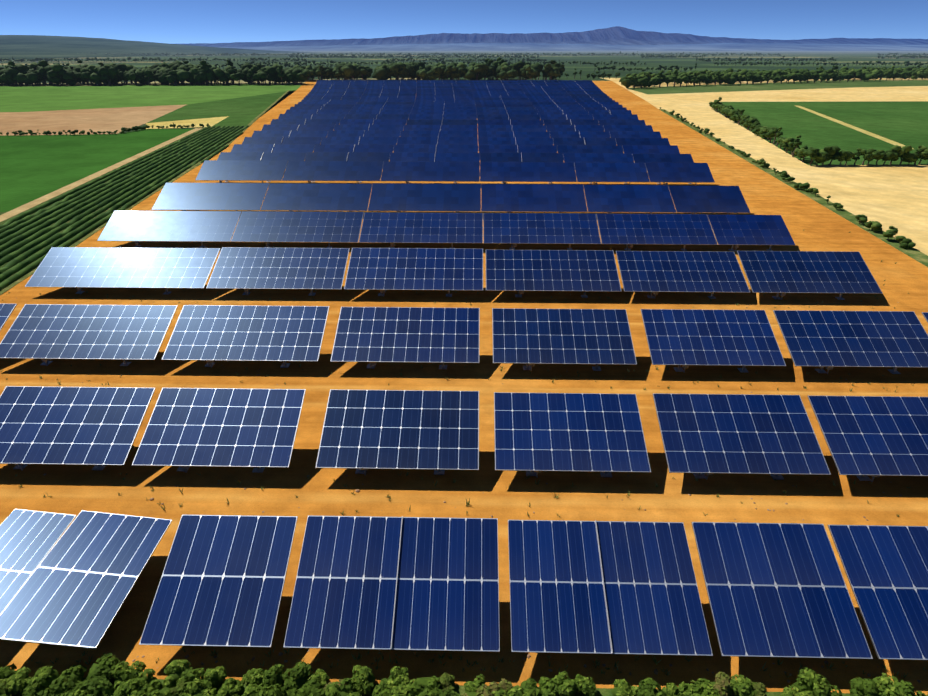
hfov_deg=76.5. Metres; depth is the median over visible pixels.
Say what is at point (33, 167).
dark green field
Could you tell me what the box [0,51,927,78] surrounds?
tree bands
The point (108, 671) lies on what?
hedge bushes
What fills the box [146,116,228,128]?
ripe field
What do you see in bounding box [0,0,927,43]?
sky
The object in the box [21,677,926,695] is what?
field hedge
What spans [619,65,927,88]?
orchard trees
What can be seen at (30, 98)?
green light field
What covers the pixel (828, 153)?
field edge trees
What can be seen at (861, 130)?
track path
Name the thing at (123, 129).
hedgerow bushes
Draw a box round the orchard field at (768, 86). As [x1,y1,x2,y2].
[628,80,927,93]
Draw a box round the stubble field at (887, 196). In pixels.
[602,78,927,266]
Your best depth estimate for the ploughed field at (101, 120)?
151.33 m
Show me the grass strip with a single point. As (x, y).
(918, 256)
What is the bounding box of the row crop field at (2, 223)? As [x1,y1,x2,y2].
[0,126,249,290]
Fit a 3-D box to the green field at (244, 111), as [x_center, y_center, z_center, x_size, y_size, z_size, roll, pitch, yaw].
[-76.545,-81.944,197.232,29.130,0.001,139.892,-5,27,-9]
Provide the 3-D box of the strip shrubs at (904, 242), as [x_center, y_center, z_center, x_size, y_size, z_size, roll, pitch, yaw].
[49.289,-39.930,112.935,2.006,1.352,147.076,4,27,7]
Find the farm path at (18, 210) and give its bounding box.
[0,128,201,221]
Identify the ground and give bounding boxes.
[0,51,927,294]
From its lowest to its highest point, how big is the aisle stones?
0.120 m
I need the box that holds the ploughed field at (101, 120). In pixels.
[0,105,184,134]
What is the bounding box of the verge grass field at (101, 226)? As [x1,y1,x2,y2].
[0,90,289,294]
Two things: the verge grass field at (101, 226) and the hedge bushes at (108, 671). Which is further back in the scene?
the verge grass field at (101, 226)
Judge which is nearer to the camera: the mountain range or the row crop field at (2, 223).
the row crop field at (2, 223)
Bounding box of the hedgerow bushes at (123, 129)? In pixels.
[0,123,209,135]
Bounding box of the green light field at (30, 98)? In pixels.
[0,84,302,111]
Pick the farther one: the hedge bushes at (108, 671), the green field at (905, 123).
the green field at (905, 123)
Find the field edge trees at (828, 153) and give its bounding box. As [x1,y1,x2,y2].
[709,97,927,165]
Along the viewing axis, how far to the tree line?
300.42 m
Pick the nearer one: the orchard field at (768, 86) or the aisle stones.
the aisle stones
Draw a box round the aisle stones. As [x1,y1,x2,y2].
[2,243,925,682]
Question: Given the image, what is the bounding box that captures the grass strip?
[659,109,927,266]
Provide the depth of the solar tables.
25.79 m
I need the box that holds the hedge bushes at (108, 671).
[0,653,927,695]
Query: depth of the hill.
2209.29 m
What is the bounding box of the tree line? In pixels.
[0,57,564,85]
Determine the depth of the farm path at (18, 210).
79.99 m
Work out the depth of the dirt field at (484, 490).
25.08 m
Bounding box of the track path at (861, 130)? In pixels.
[796,106,912,148]
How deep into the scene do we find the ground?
991.37 m
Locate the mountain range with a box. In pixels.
[180,26,927,46]
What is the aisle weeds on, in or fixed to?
on the dirt field at (484, 490)
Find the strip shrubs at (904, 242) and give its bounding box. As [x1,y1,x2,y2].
[660,107,915,248]
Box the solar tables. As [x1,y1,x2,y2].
[0,80,927,659]
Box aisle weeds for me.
[0,229,927,679]
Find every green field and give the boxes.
[0,129,192,211]
[148,90,295,126]
[713,101,927,164]
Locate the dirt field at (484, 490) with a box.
[0,80,927,694]
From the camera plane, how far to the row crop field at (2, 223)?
67.28 m
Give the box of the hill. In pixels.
[0,35,305,59]
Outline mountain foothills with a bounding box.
[221,43,927,50]

